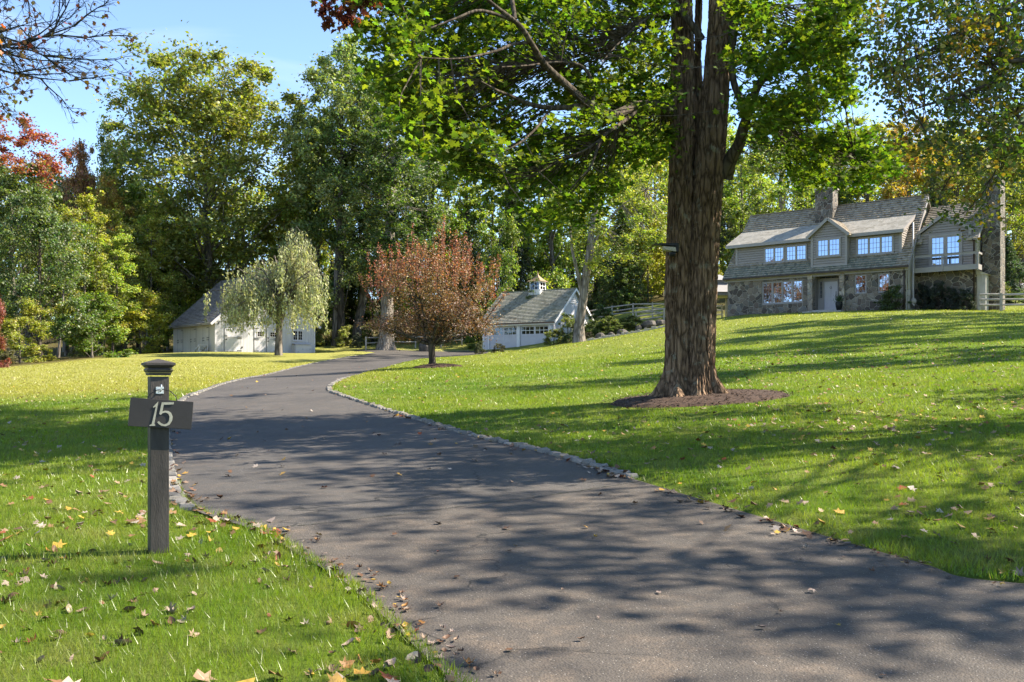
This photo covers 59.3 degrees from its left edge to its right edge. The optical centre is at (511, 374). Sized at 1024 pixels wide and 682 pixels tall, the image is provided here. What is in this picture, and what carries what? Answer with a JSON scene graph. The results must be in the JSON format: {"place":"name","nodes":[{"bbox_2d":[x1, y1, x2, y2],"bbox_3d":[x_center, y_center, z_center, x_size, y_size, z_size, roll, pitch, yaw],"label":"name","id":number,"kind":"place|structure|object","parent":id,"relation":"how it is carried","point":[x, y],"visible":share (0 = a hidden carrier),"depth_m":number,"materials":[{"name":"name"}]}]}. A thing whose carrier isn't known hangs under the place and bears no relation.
{"place":"outdoors","nodes":[
{"label":"outdoors","id":0,"kind":"place"},
{"bbox_2d":[169,350,641,529],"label":"driveway","id":1,"kind":"structure","parent":0,"point":[295,493],"depth_m":10.77,"materials":[{"name":"grey asphalt"}]},
{"bbox_2d":[169,355,356,510],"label":"cobblestone kerb","id":2,"kind":"structure","parent":1,"relation":"on","point":[177,497],"depth_m":9.89,"materials":[{"name":"stone"}]},
{"bbox_2d":[326,376,638,478],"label":"cobblestone kerb","id":3,"kind":"structure","parent":1,"relation":"on","point":[575,459],"depth_m":12.34,"materials":[{"name":"stone"}]},
{"bbox_2d":[0,257,1023,681],"bbox_3d":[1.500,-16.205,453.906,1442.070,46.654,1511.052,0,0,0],"label":"ground","id":4,"kind":"structure","parent":0,"point":[318,355],"depth_m":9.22,"materials":[{"name":"green plant"}]},
{"bbox_2d":[0,293,11,367],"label":"young tree","id":5,"kind":"object","parent":4,"relation":"on","point":[2,346],"visible":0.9,"depth_m":58.26,"materials":[{"name":"red plant"}]},
{"bbox_2d":[0,169,31,303],"bbox_3d":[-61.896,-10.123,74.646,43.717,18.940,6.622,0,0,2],"label":"maple tree","id":6,"kind":"object","parent":4,"relation":"on","point":[2,219],"visible":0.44,"depth_m":74.09,"materials":[{"name":"green plant"}]},
{"bbox_2d":[0,296,53,362],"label":"young tree","id":7,"kind":"object","parent":4,"relation":"on","point":[28,311],"visible":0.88,"depth_m":62.76,"materials":[{"name":"green plant"}]},
{"bbox_2d":[0,181,69,356],"bbox_3d":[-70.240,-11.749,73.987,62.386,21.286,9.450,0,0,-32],"label":"maple tree","id":8,"kind":"object","parent":4,"relation":"on","point":[27,333],"visible":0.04,"depth_m":87.88,"materials":[{"name":"green plant"}]},
{"bbox_2d":[0,110,88,358],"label":"maple tree","id":9,"kind":"object","parent":4,"relation":"on","point":[41,169],"visible":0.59,"depth_m":75.53,"materials":[{"name":"red plant"}]},
{"bbox_2d":[0,182,105,360],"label":"round tree","id":10,"kind":"object","parent":4,"relation":"on","point":[47,222],"visible":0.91,"depth_m":65.24,"materials":[{"name":"green plant"}]},
{"bbox_2d":[34,200,91,357],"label":"slender tree","id":11,"kind":"object","parent":4,"relation":"on","point":[71,213],"visible":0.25,"depth_m":73.97,"materials":[{"name":"green plant"}]},
{"bbox_2d":[0,0,148,129],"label":"bare tree","id":12,"kind":"object","parent":4,"relation":"on","point":[27,44],"visible":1,"depth_m":11.79,"materials":[{"name":"brown plant"}]},
{"bbox_2d":[47,215,102,353],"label":"slender tree","id":13,"kind":"object","parent":4,"relation":"on","point":[93,250],"visible":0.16,"depth_m":80.22,"materials":[{"name":"green plant"}]},
{"bbox_2d":[44,138,111,307],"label":"round tree","id":14,"kind":"object","parent":4,"relation":"on","point":[81,167],"visible":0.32,"depth_m":94.74,"materials":[{"name":"brown plant"}]},
{"bbox_2d":[43,235,126,356],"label":"round tree","id":15,"kind":"object","parent":4,"relation":"on","point":[100,264],"visible":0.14,"depth_m":80.38,"materials":[{"name":"green plant"}]},
{"bbox_2d":[46,291,138,357],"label":"young tree","id":16,"kind":"object","parent":4,"relation":"on","point":[104,305],"visible":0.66,"depth_m":69.70,"materials":[{"name":"green plant"}]},
{"bbox_2d":[71,187,121,355],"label":"slender tree","id":17,"kind":"object","parent":4,"relation":"on","point":[87,207],"visible":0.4,"depth_m":82.12,"materials":[{"name":"yellow plant"}]},
{"bbox_2d":[80,168,142,338],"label":"broad tree","id":18,"kind":"object","parent":4,"relation":"on","point":[106,198],"visible":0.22,"depth_m":90.98,"materials":[{"name":"green plant"}]},
{"bbox_2d":[89,229,142,353],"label":"slender tree","id":19,"kind":"object","parent":4,"relation":"on","point":[120,252],"visible":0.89,"depth_m":78.63,"materials":[{"name":"green plant"}]},
{"bbox_2d":[79,112,152,350],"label":"broad tree","id":20,"kind":"object","parent":4,"relation":"on","point":[105,127],"visible":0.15,"depth_m":99.96,"materials":[{"name":"green plant"}]},
{"bbox_2d":[97,202,151,349],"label":"slender tree","id":21,"kind":"object","parent":4,"relation":"on","point":[115,218],"visible":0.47,"depth_m":85.27,"materials":[{"name":"green plant"}]},
{"bbox_2d":[114,333,139,354],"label":"bush","id":22,"kind":"object","parent":4,"relation":"on","point":[134,348],"visible":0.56,"depth_m":81.89,"materials":[{"name":"green plant"}]},
{"bbox_2d":[101,289,175,353],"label":"young tree","id":23,"kind":"object","parent":4,"relation":"on","point":[144,312],"visible":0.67,"depth_m":83.70,"materials":[{"name":"green plant"}]},
{"bbox_2d":[119,176,158,351],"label":"slender tree","id":24,"kind":"object","parent":4,"relation":"on","point":[129,198],"visible":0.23,"depth_m":93.60,"materials":[{"name":"green plant"}]},
{"bbox_2d":[128,209,175,348],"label":"slender tree","id":25,"kind":"object","parent":4,"relation":"on","point":[164,279],"visible":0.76,"depth_m":89.45,"materials":[{"name":"green plant"}]},
{"bbox_2d":[109,198,199,346],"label":"round tree","id":26,"kind":"object","parent":4,"relation":"on","point":[174,288],"visible":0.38,"depth_m":92.11,"materials":[{"name":"green plant"}]},
{"bbox_2d":[141,359,175,553],"bbox_3d":[-2.236,0.673,5.694,0.180,1.553,0.194,0,0,-30],"label":"sign post","id":27,"kind":"object","parent":4,"relation":"on","point":[158,487],"visible":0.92,"depth_m":5.65,"materials":[{"name":"paint"}]},
{"bbox_2d":[128,389,193,428],"bbox_3d":[-2.189,0.208,5.625,0.372,0.243,0.026,6,-5,-30],"label":"number sign","id":28,"kind":"object","parent":27,"relation":"attached to","point":[159,413],"visible":1,"depth_m":5.61,"materials":[{"name":"paint"}]},
{"bbox_2d":[134,190,182,348],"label":"slender tree","id":29,"kind":"object","parent":4,"relation":"on","point":[143,218],"visible":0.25,"depth_m":92.00,"materials":[{"name":"green plant"}]},
{"bbox_2d":[158,261,203,349],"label":"young tree","id":30,"kind":"object","parent":4,"relation":"on","point":[168,335],"visible":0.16,"depth_m":97.46,"materials":[{"name":"green plant"}]},
{"bbox_2d":[62,20,334,301],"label":"oak tree","id":31,"kind":"object","parent":4,"relation":"on","point":[216,107],"visible":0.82,"depth_m":93.24,"materials":[{"name":"green plant"}]},
{"bbox_2d":[169,274,320,352],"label":"barn","id":32,"kind":"structure","parent":4,"relation":"on","point":[192,330],"depth_m":83.58,"materials":[{"name":"white wood"}]},
{"bbox_2d":[224,328,241,351],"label":"stable door","id":33,"kind":"structure","parent":32,"relation":"in","point":[232,341],"depth_m":81.00,"materials":[{"name":"white wood"}]},
{"bbox_2d":[203,226,330,355],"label":"weeping tree","id":34,"kind":"object","parent":4,"relation":"on","point":[289,279],"visible":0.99,"depth_m":72.89,"materials":[{"name":"green plant"}]},
{"bbox_2d":[254,159,349,301],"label":"broad tree","id":35,"kind":"object","parent":4,"relation":"on","point":[275,243],"visible":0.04,"depth_m":102.36,"materials":[{"name":"green plant"}]},
{"bbox_2d":[260,99,363,332],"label":"broad tree","id":36,"kind":"object","parent":4,"relation":"on","point":[294,214],"visible":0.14,"depth_m":97.83,"materials":[{"name":"green plant"}]},
{"bbox_2d":[18,127,618,351],"bbox_3d":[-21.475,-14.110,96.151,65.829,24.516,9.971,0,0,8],"label":"maple tree","id":37,"kind":"object","parent":4,"relation":"on","point":[59,182],"visible":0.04,"depth_m":98.80,"materials":[{"name":"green plant"}]},
{"bbox_2d":[302,255,347,345],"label":"young tree","id":38,"kind":"object","parent":4,"relation":"on","point":[329,310],"visible":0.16,"depth_m":93.83,"materials":[{"name":"green plant"}]},
{"bbox_2d":[315,320,338,345],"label":"bush","id":39,"kind":"object","parent":4,"relation":"on","point":[323,330],"visible":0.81,"depth_m":92.35,"materials":[{"name":"green plant"}]},
{"bbox_2d":[286,117,382,345],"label":"straight tree","id":40,"kind":"object","parent":4,"relation":"on","point":[338,244],"visible":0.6,"depth_m":92.21,"materials":[{"name":"green plant"}]},
{"bbox_2d":[273,30,404,345],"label":"tall tree","id":41,"kind":"object","parent":4,"relation":"on","point":[347,57],"visible":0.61,"depth_m":91.16,"materials":[{"name":"green plant"}]},
{"bbox_2d":[333,325,354,346],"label":"bush","id":42,"kind":"object","parent":4,"relation":"on","point":[343,333],"visible":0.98,"depth_m":91.55,"materials":[{"name":"green plant"}]},
{"bbox_2d":[329,255,373,339],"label":"hemlock tree","id":43,"kind":"object","parent":4,"relation":"on","point":[351,305],"visible":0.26,"depth_m":99.38,"materials":[{"name":"green plant"}]},
{"bbox_2d":[308,55,421,343],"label":"grey trunk tree","id":44,"kind":"object","parent":4,"relation":"on","point":[360,311],"visible":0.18,"depth_m":94.89,"materials":[{"name":"green plant"}]},
{"bbox_2d":[345,251,404,340],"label":"young tree","id":45,"kind":"object","parent":4,"relation":"on","point":[369,312],"visible":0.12,"depth_m":99.00,"materials":[{"name":"green plant"}]},
{"bbox_2d":[333,58,440,310],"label":"tall tree","id":46,"kind":"object","parent":4,"relation":"on","point":[407,184],"visible":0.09,"depth_m":95.56,"materials":[{"name":"green plant"}]},
{"bbox_2d":[320,67,457,349],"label":"pale trunk tree","id":47,"kind":"object","parent":4,"relation":"on","point":[391,227],"visible":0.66,"depth_m":87.21,"materials":[{"name":"green plant"}]},
{"bbox_2d":[128,41,668,346],"bbox_3d":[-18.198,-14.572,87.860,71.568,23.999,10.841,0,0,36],"label":"maple tree","id":48,"kind":"object","parent":4,"relation":"on","point":[167,182],"visible":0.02,"depth_m":72.59,"materials":[{"name":"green plant"}]},
{"bbox_2d":[380,251,432,342],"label":"young tree","id":49,"kind":"object","parent":4,"relation":"on","point":[394,307],"visible":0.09,"depth_m":97.23,"materials":[{"name":"green plant"}]},
{"bbox_2d":[370,110,489,314],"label":"round tree","id":50,"kind":"object","parent":4,"relation":"on","point":[424,199],"visible":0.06,"depth_m":99.42,"materials":[{"name":"green plant"}]},
{"bbox_2d":[411,363,461,368],"bbox_3d":[-3.748,-0.432,44.990,2.746,0.362,2.425,0,0,0],"label":"mulch bed","id":51,"kind":"object","parent":4,"relation":"on","point":[436,365],"visible":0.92,"depth_m":44.34,"materials":[{"name":"brown wood"}]},
{"bbox_2d":[349,214,515,363],"bbox_3d":[-3.859,-4.010,45.393,8.187,7.920,7.643,0,0,0],"label":"plum tree","id":52,"kind":"object","parent":51,"relation":"on","point":[439,319],"visible":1,"depth_m":44.62,"materials":[{"name":"red plant"}]},
{"bbox_2d":[443,232,490,342],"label":"young tree","id":53,"kind":"object","parent":4,"relation":"on","point":[476,246],"visible":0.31,"depth_m":95.18,"materials":[{"name":"green plant"}]},
{"bbox_2d":[413,125,522,337],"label":"tall tree","id":54,"kind":"object","parent":4,"relation":"on","point":[479,212],"visible":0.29,"depth_m":98.86,"materials":[{"name":"green plant"}]},
{"bbox_2d":[467,206,524,332],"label":"young tree","id":55,"kind":"object","parent":4,"relation":"on","point":[511,235],"visible":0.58,"depth_m":94.46,"materials":[{"name":"green plant"}]},
{"bbox_2d":[0,133,1021,337],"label":"woodland","id":56,"kind":"object","parent":4,"relation":"on","point":[871,194],"visible":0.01,"depth_m":128.24,"materials":[{"name":"green plant"}]},
{"bbox_2d":[488,176,534,303],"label":"hemlock tree","id":57,"kind":"object","parent":4,"relation":"on","point":[520,282],"visible":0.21,"depth_m":99.49,"materials":[{"name":"green plant"}]},
{"bbox_2d":[0,310,1023,681],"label":"leaf litter","id":58,"kind":"object","parent":4,"relation":"on","point":[362,670],"visible":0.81,"depth_m":9.09,"materials":[{"name":"brown plant"}]},
{"bbox_2d":[478,272,591,349],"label":"garage","id":59,"kind":"structure","parent":4,"relation":"on","point":[538,315],"depth_m":86.92,"materials":[{"name":"paint"}]},
{"bbox_2d":[490,326,516,348],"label":"garage door","id":60,"kind":"structure","parent":59,"relation":"in","point":[507,337],"depth_m":87.07,"materials":[{"name":"paint"}]},
{"bbox_2d":[521,325,547,345],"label":"garage door","id":61,"kind":"structure","parent":59,"relation":"in","point":[530,335],"depth_m":85.35,"materials":[{"name":"paint"}]},
{"bbox_2d":[519,222,564,287],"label":"young tree","id":62,"kind":"object","parent":4,"relation":"on","point":[540,263],"visible":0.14,"depth_m":106.71,"materials":[{"name":"green plant"}]},
{"bbox_2d":[489,118,604,288],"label":"round tree","id":63,"kind":"object","parent":4,"relation":"on","point":[553,277],"visible":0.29,"depth_m":102.58,"materials":[{"name":"green plant"}]},
{"bbox_2d":[556,312,574,343],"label":"bush","id":64,"kind":"object","parent":4,"relation":"on","point":[570,322],"visible":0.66,"depth_m":80.26,"materials":[{"name":"green plant"}]},
{"bbox_2d":[539,228,608,305],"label":"young tree","id":65,"kind":"object","parent":4,"relation":"on","point":[574,279],"visible":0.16,"depth_m":109.71,"materials":[{"name":"green plant"}]},
{"bbox_2d":[579,238,626,309],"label":"young tree","id":66,"kind":"object","parent":4,"relation":"on","point":[590,304],"visible":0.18,"depth_m":105.76,"materials":[{"name":"green plant"}]},
{"bbox_2d":[544,127,668,342],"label":"leaning tree","id":67,"kind":"object","parent":4,"relation":"on","point":[589,263],"visible":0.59,"depth_m":77.10,"materials":[{"name":"green plant"}]},
{"bbox_2d":[591,207,652,313],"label":"hemlock tree","id":68,"kind":"object","parent":4,"relation":"on","point":[624,275],"visible":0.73,"depth_m":93.42,"materials":[{"name":"green plant"}]},
{"bbox_2d":[583,81,669,302],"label":"round tree","id":69,"kind":"object","parent":4,"relation":"on","point":[608,237],"visible":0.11,"depth_m":104.21,"materials":[{"name":"green plant"}]},
{"bbox_2d":[610,116,668,296],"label":"round tree","id":70,"kind":"object","parent":4,"relation":"on","point":[660,178],"visible":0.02,"depth_m":110.47,"materials":[{"name":"green plant"}]},
{"bbox_2d":[260,482,1023,681],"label":"driveway apron","id":71,"kind":"object","parent":4,"relation":"on","point":[711,605],"visible":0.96,"depth_m":4.77,"materials":[{"name":"grey asphalt"}]},
{"bbox_2d":[623,236,664,301],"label":"young tree","id":72,"kind":"object","parent":4,"relation":"on","point":[657,268],"visible":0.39,"depth_m":102.78,"materials":[{"name":"green plant"}]},
{"bbox_2d":[589,302,722,321],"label":"split rail fence","id":73,"kind":"object","parent":4,"relation":"on","point":[652,307],"visible":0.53,"depth_m":84.17,"materials":[{"name":"grey wood"}]},
{"bbox_2d":[602,388,792,407],"bbox_3d":[3.556,0.460,17.356,3.732,0.416,3.054,0,0,0],"label":"mulch bed","id":74,"kind":"object","parent":4,"relation":"on","point":[738,395],"visible":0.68,"depth_m":16.61,"materials":[{"name":"brown wood"}]},
{"bbox_2d":[310,0,920,396],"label":"great maple","id":75,"kind":"object","parent":74,"relation":"on","point":[692,108],"visible":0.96,"depth_m":14.38,"materials":[{"name":"green plant"}]},
{"bbox_2d":[717,275,727,316],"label":"shed","id":76,"kind":"structure","parent":4,"relation":"on","point":[722,289],"depth_m":73.31,"materials":[{"name":"wood"}]},
{"bbox_2d":[719,183,735,263],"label":"pine tree","id":77,"kind":"object","parent":4,"relation":"on","point":[724,232],"visible":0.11,"depth_m":95.12,"materials":[{"name":"green plant"}]},
{"bbox_2d":[719,109,791,264],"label":"broad tree","id":78,"kind":"object","parent":4,"relation":"on","point":[727,186],"visible":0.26,"depth_m":97.41,"materials":[{"name":"green plant"}]},
{"bbox_2d":[720,111,845,262],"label":"round tree","id":79,"kind":"object","parent":4,"relation":"on","point":[757,202],"visible":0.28,"depth_m":87.45,"materials":[{"name":"green plant"}]},
{"bbox_2d":[826,154,857,204],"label":"hemlock tree","id":80,"kind":"object","parent":4,"relation":"on","point":[842,199],"visible":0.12,"depth_m":89.49,"materials":[{"name":"green plant"}]},
{"bbox_2d":[722,175,1004,316],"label":"stone house","id":81,"kind":"structure","parent":4,"relation":"on","point":[860,256],"depth_m":62.24,"materials":[{"name":"grey stone"}]},
{"bbox_2d":[764,246,784,263],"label":"window","id":82,"kind":"structure","parent":81,"relation":"in","point":[772,254],"depth_m":65.81,"materials":[{"name":"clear glass"}]},
{"bbox_2d":[762,279,802,304],"bbox_3d":[19.502,-5.953,64.932,3.120,1.675,0.120,0,0,39],"label":"window","id":83,"kind":"structure","parent":81,"relation":"in","point":[790,291],"depth_m":64.91,"materials":[{"name":"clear glass"}]},
{"bbox_2d":[785,244,806,261],"bbox_3d":[20.445,-8.768,64.786,1.670,1.225,0.115,0,0,39],"label":"window","id":84,"kind":"structure","parent":81,"relation":"in","point":[798,252],"depth_m":64.76,"materials":[{"name":"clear glass"}]},
{"bbox_2d":[824,281,836,309],"bbox_3d":[22.515,-5.585,63.548,0.920,2.030,0.118,0,0,39],"label":"front door","id":85,"kind":"structure","parent":81,"relation":"in","point":[830,288],"depth_m":63.56,"materials":[{"name":"white wood"}]},
{"bbox_2d":[854,274,866,293],"bbox_3d":[23.793,-6.178,61.425,0.880,1.345,0.115,0,0,39],"label":"window","id":86,"kind":"structure","parent":81,"relation":"in","point":[860,281],"depth_m":61.46,"materials":[{"name":"clear glass"}]},
{"bbox_2d":[856,234,893,255],"bbox_3d":[24.699,-8.808,61.307,2.540,1.305,0.115,0,0,39],"label":"window","id":87,"kind":"structure","parent":81,"relation":"in","point":[876,245],"depth_m":61.29,"materials":[{"name":"clear glass"}]},
{"bbox_2d":[929,233,961,266],"bbox_3d":[28.781,-8.260,59.773,2.060,2.200,0.070,0,0,39],"label":"french door","id":88,"kind":"structure","parent":81,"relation":"in","point":[942,243],"depth_m":59.74,"materials":[{"name":"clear glass"}]},
{"bbox_2d":[820,110,921,203],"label":"broad tree","id":89,"kind":"object","parent":4,"relation":"on","point":[866,198],"visible":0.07,"depth_m":95.87,"materials":[{"name":"green plant"}]},
{"bbox_2d":[873,284,911,310],"bbox_3d":[24.943,-4.834,59.133,2.214,2.293,2.483,0,0,-26],"label":"bush","id":90,"kind":"object","parent":4,"relation":"on","point":[893,293],"visible":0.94,"depth_m":58.72,"materials":[{"name":"green plant"}]},
{"bbox_2d":[875,114,957,202],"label":"round tree","id":91,"kind":"object","parent":4,"relation":"on","point":[886,191],"visible":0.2,"depth_m":90.56,"materials":[{"name":"green plant"}]},
{"bbox_2d":[916,283,937,309],"bbox_3d":[27.552,-4.968,60.125,1.581,2.432,1.774,0,0,-13],"label":"bush","id":92,"kind":"object","parent":4,"relation":"on","point":[925,293],"visible":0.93,"depth_m":59.93,"materials":[{"name":"green plant"}]},
{"bbox_2d":[838,0,1023,242],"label":"birch tree","id":93,"kind":"object","parent":4,"relation":"on","point":[1006,48],"visible":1,"depth_m":10.51,"materials":[{"name":"green plant"}]},
{"bbox_2d":[920,169,948,205],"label":"pine tree","id":94,"kind":"object","parent":4,"relation":"on","point":[933,202],"visible":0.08,"depth_m":85.51,"materials":[{"name":"green plant"}]},
{"bbox_2d":[927,280,950,309],"bbox_3d":[28.261,-4.962,59.591,1.476,2.571,1.656,0,0,40],"label":"bush","id":95,"kind":"object","parent":4,"relation":"on","point":[932,294],"visible":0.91,"depth_m":59.49,"materials":[{"name":"green plant"}]},
{"bbox_2d":[942,286,964,309],"bbox_3d":[28.904,-4.785,59.020,1.371,2.154,1.537,0,0,-7],"label":"bush","id":96,"kind":"object","parent":4,"relation":"on","point":[953,296],"visible":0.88,"depth_m":58.88,"materials":[{"name":"green plant"}]},
{"bbox_2d":[912,116,1010,212],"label":"broad tree","id":97,"kind":"object","parent":4,"relation":"on","point":[947,154],"visible":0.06,"depth_m":95.06,"materials":[{"name":"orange plant"}]},
{"bbox_2d":[954,288,976,309],"bbox_3d":[29.474,-4.699,58.549,1.370,2.015,1.537,0,0,29],"label":"bush","id":98,"kind":"object","parent":4,"relation":"on","point":[965,295],"visible":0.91,"depth_m":58.41,"materials":[{"name":"green plant"}]},
{"bbox_2d":[950,134,1023,259],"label":"round tree","id":99,"kind":"object","parent":4,"relation":"on","point":[1018,243],"visible":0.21,"depth_m":84.40,"materials":[{"name":"green plant"}]},
{"bbox_2d":[978,293,1023,310],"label":"split rail fence","id":100,"kind":"object","parent":4,"relation":"on","point":[1001,299],"visible":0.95,"depth_m":56.26,"materials":[{"name":"grey wood"}]},
{"bbox_2d":[979,100,1023,266],"bbox_3d":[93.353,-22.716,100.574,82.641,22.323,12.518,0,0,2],"label":"maple tree","id":101,"kind":"object","parent":4,"relation":"on","point":[1022,260],"visible":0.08,"depth_m":101.32,"materials":[{"name":"green plant"}]},
{"bbox_2d":[1005,236,1023,291],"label":"hemlock tree","id":102,"kind":"object","parent":4,"relation":"on","point":[1010,256],"visible":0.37,"depth_m":75.68,"materials":[{"name":"green plant"}]},
{"bbox_2d":[1005,260,1023,295],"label":"bush","id":103,"kind":"object","parent":4,"relation":"on","point":[1017,267],"visible":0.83,"depth_m":71.79,"materials":[{"name":"green plant"}]},
{"bbox_2d":[1005,130,1023,232],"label":"broad tree","id":104,"kind":"object","parent":4,"relation":"on","point":[1010,208],"visible":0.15,"depth_m":93.95,"materials":[{"name":"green plant"}]},
{"bbox_2d":[0,0,1023,318],"label":"sky","id":105,"kind":"structure","parent":0,"point":[288,32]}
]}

